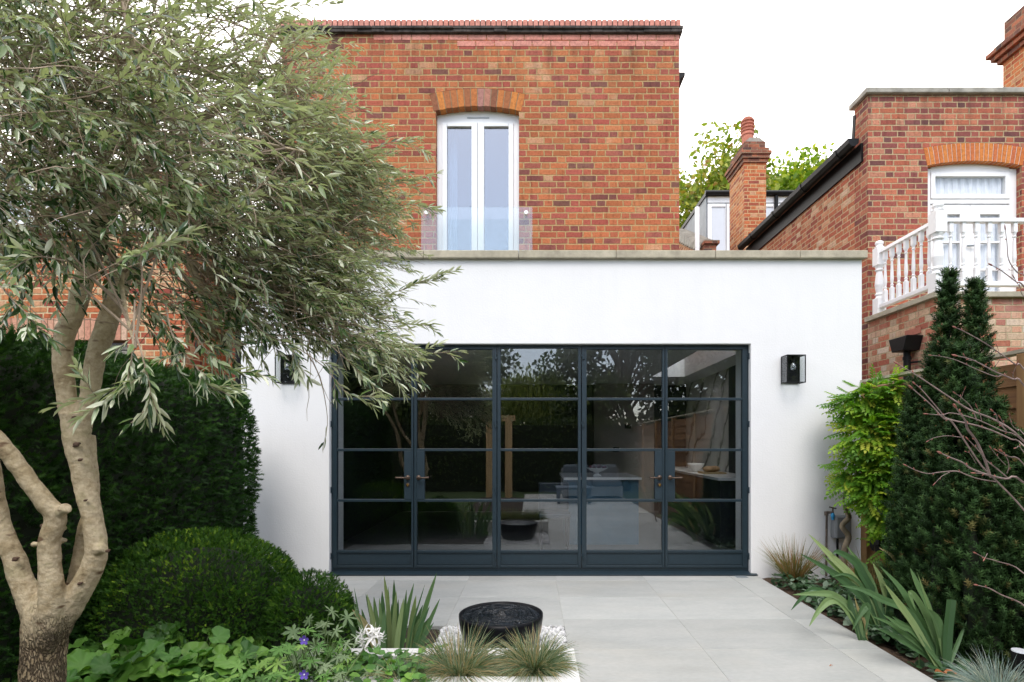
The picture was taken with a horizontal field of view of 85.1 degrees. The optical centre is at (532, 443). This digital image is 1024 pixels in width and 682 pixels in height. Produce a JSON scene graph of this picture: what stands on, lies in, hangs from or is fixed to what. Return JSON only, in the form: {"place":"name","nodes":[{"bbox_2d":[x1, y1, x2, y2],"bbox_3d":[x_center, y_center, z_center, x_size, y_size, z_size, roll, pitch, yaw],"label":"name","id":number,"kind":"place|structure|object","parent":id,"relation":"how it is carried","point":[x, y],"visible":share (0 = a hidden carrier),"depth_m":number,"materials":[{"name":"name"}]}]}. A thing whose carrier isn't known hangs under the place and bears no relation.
{"place":"outdoors","nodes":[
{"label":"outdoors","id":0,"kind":"place"},
{"bbox_2d":[352,628,439,647],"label":"planting soil","id":1,"kind":"structure","parent":0,"point":[432,631],"depth_m":4.00,"materials":[{"name":"brown soil"}]},
{"bbox_2d":[343,573,439,647],"bbox_3d":[-0.862,1.100,3.479,0.602,0.587,0.300,0,0,0],"label":"iris clump","id":2,"kind":"object","parent":1,"relation":"on","point":[393,622],"visible":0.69,"depth_m":3.42,"materials":[{"name":"green plant"}]},
{"bbox_2d":[405,638,447,647],"bbox_3d":[-0.835,1.306,3.480,0.647,0.109,0.467,0,0,0],"label":"ground cover","id":3,"kind":"object","parent":1,"relation":"on","point":[426,640],"visible":0.02,"depth_m":3.61,"materials":[{"name":"green plant"}]},
{"bbox_2d":[278,19,684,251],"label":"brick house","id":4,"kind":"structure","parent":0,"point":[552,134],"depth_m":6.67,"materials":[{"name":"brick"}]},
{"bbox_2d":[437,111,518,251],"bbox_3d":[-0.659,-2.833,6.809,0.996,2.416,0.102,0,0,0],"label":"french window","id":5,"kind":"structure","parent":4,"relation":"in","point":[477,122],"depth_m":6.76,"materials":[{"name":"white paint"}]},
{"bbox_2d":[0,0,1023,277],"label":"sky","id":6,"kind":"structure","parent":0,"point":[797,68],"materials":[{"name":"white"}]},
{"bbox_2d":[560,473,641,544],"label":"kitchen island","id":7,"kind":"structure","parent":0,"point":[612,523],"depth_m":7.50,"materials":[{"name":"blue paint"}]},
{"bbox_2d":[587,464,606,475],"bbox_3d":[0.900,0.367,7.750,0.300,0.161,0.300,0,0,0],"label":"fruit bowl","id":8,"kind":"object","parent":7,"relation":"on","point":[598,468],"visible":1,"depth_m":7.69,"materials":[{"name":"grey ceramic"}]},
{"bbox_2d":[303,575,936,681],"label":"patio","id":9,"kind":"structure","parent":0,"point":[625,629],"depth_m":4.19,"materials":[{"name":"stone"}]},
{"bbox_2d":[277,648,579,681],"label":"stone planter","id":10,"kind":"object","parent":9,"relation":"on","point":[566,678],"visible":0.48,"depth_m":2.81,"materials":[{"name":"white stone"}]},
{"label":"planter soil","id":11,"kind":"structure","parent":10,"relation":"in","visible":0},
{"bbox_2d":[244,626,362,681],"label":"geranium","id":12,"kind":"object","parent":11,"relation":"on","point":[281,650],"visible":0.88,"depth_m":2.72,"materials":[{"name":"green plant"}]},
{"bbox_2d":[277,605,364,675],"bbox_3d":[-1.133,1.115,2.981,0.404,0.432,0.421,0,0,42],"label":"geranium","id":13,"kind":"object","parent":11,"relation":"on","point":[294,631],"visible":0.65,"depth_m":2.97,"materials":[{"name":"green plant"}]},
{"bbox_2d":[315,651,384,681],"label":"geranium","id":14,"kind":"object","parent":11,"relation":"on","point":[325,666],"visible":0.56,"depth_m":2.73,"materials":[{"name":"green plant"}]},
{"bbox_2d":[299,644,443,681],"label":"ground cover","id":15,"kind":"object","parent":11,"relation":"on","point":[372,659],"visible":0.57,"depth_m":2.86,"materials":[{"name":"green plant"}]},
{"bbox_2d":[360,647,442,681],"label":"plant","id":16,"kind":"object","parent":11,"relation":"on","point":[396,675],"depth_m":2.79,"materials":[{"name":"green plant"}]},
{"bbox_2d":[401,620,509,681],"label":"fescue grass","id":17,"kind":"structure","parent":11,"relation":"on","point":[467,663],"depth_m":2.90,"materials":[{"name":"green plant"}]},
{"bbox_2d":[488,624,587,681],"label":"fescue grass","id":18,"kind":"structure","parent":11,"relation":"on","point":[529,661],"depth_m":2.90,"materials":[{"name":"green plant"}]},
{"bbox_2d":[241,250,867,578],"bbox_3d":[0.198,-0.267,8.660,6.492,3.453,5.880,0,0,0],"label":"rendered extension","id":19,"kind":"object","parent":9,"relation":"on","point":[653,369],"visible":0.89,"depth_m":5.83,"materials":[{"name":"paint"}]},
{"bbox_2d":[235,297,240,423],"bbox_3d":[-3.162,-0.290,6.000,0.085,3.300,0.085,0,0,0],"label":"drainpipe","id":20,"kind":"object","parent":19,"relation":"attached to","point":[238,381],"visible":0.03,"depth_m":5.97,"materials":[{"name":"black plastic"}]},
{"bbox_2d":[275,354,298,383],"bbox_3d":[-2.504,-0.759,5.694,0.192,0.283,0.147,0,0,0],"label":"wall lamp","id":21,"kind":"object","parent":19,"relation":"attached to","point":[285,377],"visible":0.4,"depth_m":5.75,"materials":[{"name":"black metal"}]},
{"bbox_2d":[330,347,413,567],"bbox_3d":[-1.685,0.140,5.820,0.881,2.313,0.111,0,0,0],"label":"door leaf","id":22,"kind":"structure","parent":19,"relation":"in","point":[341,558],"depth_m":5.83,"materials":[{"name":"grey metal"}]},
{"bbox_2d":[414,347,496,567],"bbox_3d":[-0.803,0.140,5.820,0.870,2.313,0.111,0,0,0],"label":"door leaf","id":23,"kind":"structure","parent":19,"relation":"in","point":[422,558],"depth_m":5.83,"materials":[{"name":"blue metal"}]},
{"bbox_2d":[497,347,580,567],"bbox_3d":[0.070,0.140,5.850,0.874,2.313,0.050,0,0,0],"label":"door leaf","id":24,"kind":"structure","parent":19,"relation":"in","point":[505,558],"depth_m":5.83,"materials":[{"name":"grey metal"}]},
{"bbox_2d":[538,482,570,549],"bbox_3d":[0.280,0.935,7.210,0.400,0.850,0.420,0,0,0],"label":"dining chair","id":25,"kind":"object","parent":19,"relation":"on","point":[553,490],"visible":0.93,"depth_m":7.36,"materials":[{"name":"black plastic"}]},
{"bbox_2d":[581,347,664,567],"bbox_3d":[0.946,0.140,5.820,0.872,2.313,0.111,0,0,0],"label":"door leaf","id":26,"kind":"structure","parent":19,"relation":"in","point":[589,558],"depth_m":5.83,"materials":[{"name":"blue metal"}]},
{"bbox_2d":[658,467,735,547],"bbox_3d":[2.740,0.902,9.080,0.640,0.915,3.640,0,0,0],"label":"kitchen counter","id":27,"kind":"object","parent":19,"relation":"on","point":[714,523],"visible":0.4,"depth_m":7.88,"materials":[{"name":"paint"}]},
{"bbox_2d":[687,463,704,470],"bbox_3d":[2.620,0.378,8.950,0.280,0.130,0.280,0,0,0],"label":"mixing bowl","id":28,"kind":"object","parent":27,"relation":"on","point":[695,466],"visible":0.98,"depth_m":8.87,"materials":[{"name":"white ceramic"}]},
{"bbox_2d":[698,466,726,473],"bbox_3d":[2.680,0.387,8.325,0.320,0.113,0.350,0,0,0],"label":"bread board","id":29,"kind":"object","parent":27,"relation":"on","point":[711,469],"visible":0.99,"depth_m":8.23,"materials":[{"name":"brown wood"}]},
{"bbox_2d":[665,347,749,567],"bbox_3d":[1.833,0.140,5.820,0.890,2.313,0.111,0,0,0],"label":"door leaf","id":30,"kind":"structure","parent":19,"relation":"in","point":[673,558],"depth_m":5.83,"materials":[{"name":"blue metal"}]},
{"bbox_2d":[781,354,805,383],"bbox_3d":[2.663,-0.759,5.694,0.192,0.283,0.147,0,0,0],"label":"wall lamp","id":31,"kind":"object","parent":19,"relation":"attached to","point":[790,368],"visible":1,"depth_m":5.75,"materials":[{"name":"black metal"}]},
{"bbox_2d":[824,506,836,575],"bbox_3d":[3.047,1.000,5.700,0.112,0.721,0.045,0,0,28],"label":"garden tap","id":32,"kind":"object","parent":19,"relation":"attached to","point":[826,513],"visible":0.89,"depth_m":5.71,"materials":[{"name":"grey metal"}]},
{"bbox_2d":[831,515,850,557],"bbox_3d":[3.165,1.063,5.713,0.170,0.653,0.109,0,0,0],"label":"electric box","id":33,"kind":"object","parent":19,"relation":"attached to","point":[837,533],"visible":0.55,"depth_m":5.67,"materials":[{"name":"black plastic"}]},
{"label":"planting soil","id":34,"kind":"structure","parent":9,"relation":"in","visible":0},
{"bbox_2d":[342,623,385,681],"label":"nerine","id":35,"kind":"object","parent":34,"relation":"on","point":[370,635],"visible":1,"depth_m":2.71,"materials":[{"name":"white plant"}]},
{"bbox_2d":[840,546,894,593],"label":"sedge grass","id":36,"kind":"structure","parent":0,"point":[874,578],"depth_m":5.04,"materials":[{"name":"brown plant"}]},
{"bbox_2d":[762,577,1017,681],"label":"border soil","id":37,"kind":"structure","parent":0,"point":[889,648],"depth_m":3.85,"materials":[{"name":"brown soil"}]},
{"bbox_2d":[751,533,832,582],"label":"sedge grass","id":38,"kind":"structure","parent":37,"relation":"on","point":[783,565],"depth_m":5.50,"materials":[{"name":"brown plant"}]},
{"bbox_2d":[791,587,870,640],"bbox_3d":[2.044,1.190,3.814,0.581,0.395,0.132,0,0,0],"label":"iris clump","id":39,"kind":"object","parent":37,"relation":"on","point":[860,626],"visible":0.99,"depth_m":3.83,"materials":[{"name":"green plant"}]},
{"bbox_2d":[771,569,915,656],"bbox_3d":[2.645,1.309,4.563,0.730,0.195,2.054,0,0,0],"label":"ground cover","id":40,"kind":"object","parent":37,"relation":"on","point":[802,586],"visible":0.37,"depth_m":4.67,"materials":[{"name":"green plant"}]},
{"bbox_2d":[801,535,895,638],"bbox_3d":[2.253,1.010,3.934,0.782,0.755,0.097,0,0,-4],"label":"iris clump","id":41,"kind":"object","parent":37,"relation":"on","point":[845,574],"visible":0.66,"depth_m":3.94,"materials":[{"name":"green plant"}]},
{"bbox_2d":[816,364,918,568],"bbox_3d":[3.282,0.319,5.227,0.911,2.155,1.038,0,0,-41],"label":"wisteria","id":42,"kind":"object","parent":37,"relation":"on","point":[863,417],"visible":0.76,"depth_m":5.14,"materials":[{"name":"green plant"}]},
{"bbox_2d":[840,566,966,671],"bbox_3d":[2.229,1.064,3.301,0.777,0.648,0.143,0,0,0],"label":"iris clump","id":43,"kind":"object","parent":37,"relation":"on","point":[931,640],"visible":0.91,"depth_m":3.31,"materials":[{"name":"green plant"}]},
{"bbox_2d":[860,348,1023,578],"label":"boundary fence","id":44,"kind":"object","parent":37,"relation":"on","point":[1014,389],"visible":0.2,"depth_m":3.98,"materials":[{"name":"wood"}]},
{"bbox_2d":[868,535,884,552],"bbox_3d":[3.295,0.937,5.250,0.169,0.170,0.180,0,0,0],"label":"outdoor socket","id":45,"kind":"object","parent":44,"relation":"attached to","point":[876,544],"visible":0.18,"depth_m":5.22,"materials":[{"name":"black plastic"}]},
{"bbox_2d":[874,266,1023,672],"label":"columnar yew","id":46,"kind":"object","parent":37,"relation":"on","point":[944,527],"visible":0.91,"depth_m":3.52,"materials":[{"name":"green plant"}]},
{"bbox_2d":[893,224,1023,605],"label":"bare shrub","id":47,"kind":"object","parent":37,"relation":"on","point":[965,422],"visible":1,"depth_m":2.00,"materials":[{"name":"brown plant"}]},
{"bbox_2d":[907,652,1016,681],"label":"ground cover","id":48,"kind":"object","parent":37,"relation":"on","point":[920,664],"visible":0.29,"depth_m":3.31,"materials":[{"name":"green plant"}]},
{"bbox_2d":[935,669,955,673],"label":"fallen leaf","id":49,"kind":"object","parent":48,"relation":"on","point":[938,670],"visible":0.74,"depth_m":3.25,"materials":[{"name":"orange plant"}]},
{"bbox_2d":[932,647,1023,681],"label":"blue fescue","id":50,"kind":"object","parent":37,"relation":"on","point":[979,677],"visible":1,"depth_m":2.91,"materials":[{"name":"plant"}]},
{"bbox_2d":[1010,648,1023,681],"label":"garden spotlight","id":51,"kind":"object","parent":37,"relation":"on","point":[1018,653],"visible":0.9,"depth_m":2.94,"materials":[{"name":"black plastic"}]},
{"label":"ground","id":52,"kind":"structure","parent":0,"visible":0},
{"bbox_2d":[2,166,217,226],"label":"neighbour house","id":53,"kind":"structure","parent":52,"relation":"on","point":[20,221],"depth_m":14.00,"materials":[{"name":"tile"}]},
{"bbox_2d":[2,183,33,225],"bbox_3d":[-12.884,-6.016,13.974,0.766,1.094,0.048,0,0,0],"label":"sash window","id":54,"kind":"structure","parent":53,"relation":"in","point":[19,221],"depth_m":13.95,"materials":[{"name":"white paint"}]},
{"bbox_2d":[0,227,234,398],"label":"neighbour annexe","id":55,"kind":"structure","parent":52,"relation":"on","point":[44,312],"depth_m":6.67,"materials":[{"name":"orange brick"}]},
{"bbox_2d":[40,345,127,354],"bbox_3d":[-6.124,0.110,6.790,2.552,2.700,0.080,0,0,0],"label":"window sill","id":56,"kind":"structure","parent":55,"relation":"in","point":[126,346],"depth_m":6.75,"materials":[{"name":"grey stone"}]},
{"bbox_2d":[679,112,782,228],"bbox_3d":[8.456,-6.621,26.001,8.972,16.315,8.624,0,0,0],"label":"plane tree","id":57,"kind":"object","parent":52,"relation":"on","point":[690,196],"visible":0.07,"depth_m":24.63,"materials":[{"name":"green plant"}]},
{"bbox_2d":[767,142,833,189],"bbox_3d":[13.523,-6.315,27.106,9.110,15.708,9.482,0,0,0],"label":"maple tree","id":58,"kind":"object","parent":52,"relation":"on","point":[794,177],"visible":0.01,"depth_m":25.34,"materials":[{"name":"green plant"}]},
{"bbox_2d":[725,6,1023,386],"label":"neighbour house","id":59,"kind":"structure","parent":52,"relation":"on","point":[912,190],"depth_m":7.20,"materials":[{"name":"red brick"}]},
{"bbox_2d":[679,190,793,250],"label":"dormer house","id":60,"kind":"structure","parent":59,"relation":"on","point":[714,205],"depth_m":15.00,"materials":[{"name":"tile"}]},
{"bbox_2d":[695,206,699,249],"bbox_3d":[3.401,-3.259,11.500,0.109,3.238,0.109,0,0,0],"label":"soil pipe","id":61,"kind":"object","parent":60,"relation":"attached to","point":[697,227],"visible":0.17,"depth_m":11.46,"materials":[{"name":"white paint"}]},
{"bbox_2d":[707,204,726,249],"bbox_3d":[4.969,-5.758,15.015,0.505,1.397,0.069,0,0,0],"label":"dormer window","id":62,"kind":"structure","parent":60,"relation":"in","point":[715,212],"depth_m":15.01,"materials":[{"name":"white paint"}]},
{"bbox_2d":[725,204,729,249],"bbox_3d":[5.473,-5.758,15.015,0.575,1.397,0.069,0,0,0],"label":"dormer window","id":63,"kind":"structure","parent":60,"relation":"in","point":[728,205],"depth_m":14.98,"materials":[{"name":"white paint"}]},
{"bbox_2d":[766,204,773,216],"bbox_3d":[6.129,-5.758,15.015,0.763,1.397,0.069,0,0,0],"label":"dormer window","id":64,"kind":"structure","parent":60,"relation":"in","point":[769,207],"depth_m":15.01,"materials":[{"name":"white paint"}]},
{"bbox_2d":[928,164,1015,290],"bbox_3d":[5.715,-2.640,7.292,1.215,2.029,0.137,0,0,0],"label":"french door","id":65,"kind":"structure","parent":59,"relation":"in","point":[1003,205],"depth_m":7.27,"materials":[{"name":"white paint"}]},
{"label":"planting soil","id":66,"kind":"structure","parent":0,"visible":0},
{"bbox_2d":[2,647,74,681],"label":"scalloped perennial","id":67,"kind":"object","parent":66,"relation":"on","point":[70,650],"depth_m":2.77,"materials":[{"name":"green plant"}]},
{"bbox_2d":[12,635,102,678],"bbox_3d":[-2.521,1.217,3.068,0.587,0.329,0.535,0,0,0],"label":"scalloped perennial","id":68,"kind":"object","parent":66,"relation":"on","point":[79,642],"visible":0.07,"depth_m":3.03,"materials":[{"name":"green plant"}]},
{"bbox_2d":[66,639,164,681],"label":"scalloped perennial","id":69,"kind":"object","parent":66,"relation":"on","point":[82,665],"visible":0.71,"depth_m":2.75,"materials":[{"name":"green plant"}]},
{"bbox_2d":[0,323,264,681],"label":"yew hedge","id":70,"kind":"object","parent":66,"relation":"on","point":[153,482],"visible":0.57,"depth_m":3.58,"materials":[{"name":"green plant"}]},
{"bbox_2d":[88,621,208,681],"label":"scalloped perennial","id":71,"kind":"object","parent":66,"relation":"on","point":[112,643],"visible":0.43,"depth_m":2.99,"materials":[{"name":"green plant"}]},
{"bbox_2d":[127,623,245,681],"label":"scalloped perennial","id":72,"kind":"object","parent":66,"relation":"on","point":[148,666],"visible":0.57,"depth_m":2.89,"materials":[{"name":"green plant"}]},
{"bbox_2d":[69,525,307,675],"bbox_3d":[-2.167,1.305,3.623,1.528,1.544,1.312,0,0,0],"label":"yew mound","id":73,"kind":"object","parent":66,"relation":"on","point":[191,589],"visible":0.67,"depth_m":3.26,"materials":[{"name":"green plant"}]},
{"bbox_2d":[189,671,243,681],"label":"geranium","id":74,"kind":"object","parent":66,"relation":"on","point":[203,678],"visible":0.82,"depth_m":2.65,"materials":[{"name":"green plant"}]},
{"bbox_2d":[173,636,279,681],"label":"scalloped perennial","id":75,"kind":"object","parent":66,"relation":"on","point":[221,662],"visible":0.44,"depth_m":2.92,"materials":[{"name":"green plant"}]},
{"bbox_2d":[0,0,468,681],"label":"olive tree","id":76,"kind":"object","parent":66,"relation":"on","point":[58,110],"visible":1,"depth_m":2.22,"materials":[{"name":"green plant"}]},
{"bbox_2d":[221,641,316,681],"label":"geranium","id":77,"kind":"object","parent":66,"relation":"on","point":[238,664],"visible":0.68,"depth_m":2.68,"materials":[{"name":"green plant"}]},
{"bbox_2d":[253,567,362,673],"bbox_3d":[-1.375,1.322,3.416,0.664,1.122,0.715,0,0,0],"label":"yew mound","id":78,"kind":"object","parent":66,"relation":"on","point":[299,602],"visible":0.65,"depth_m":3.27,"materials":[{"name":"green plant"}]},
{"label":"pebble bed","id":79,"kind":"structure","parent":0,"visible":0},
{"bbox_2d":[433,625,567,647],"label":"white pebbles","id":80,"kind":"object","parent":79,"relation":"on","point":[543,629],"visible":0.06,"depth_m":3.97,"materials":[{"name":"white stone"}]},
{"bbox_2d":[459,601,542,647],"bbox_3d":[-0.209,1.258,3.710,0.558,0.305,0.558,0,0,0],"label":"water bowl","id":81,"kind":"object","parent":80,"relation":"on","point":[496,618],"visible":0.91,"depth_m":3.59,"materials":[{"name":"black stone"}]}
]}

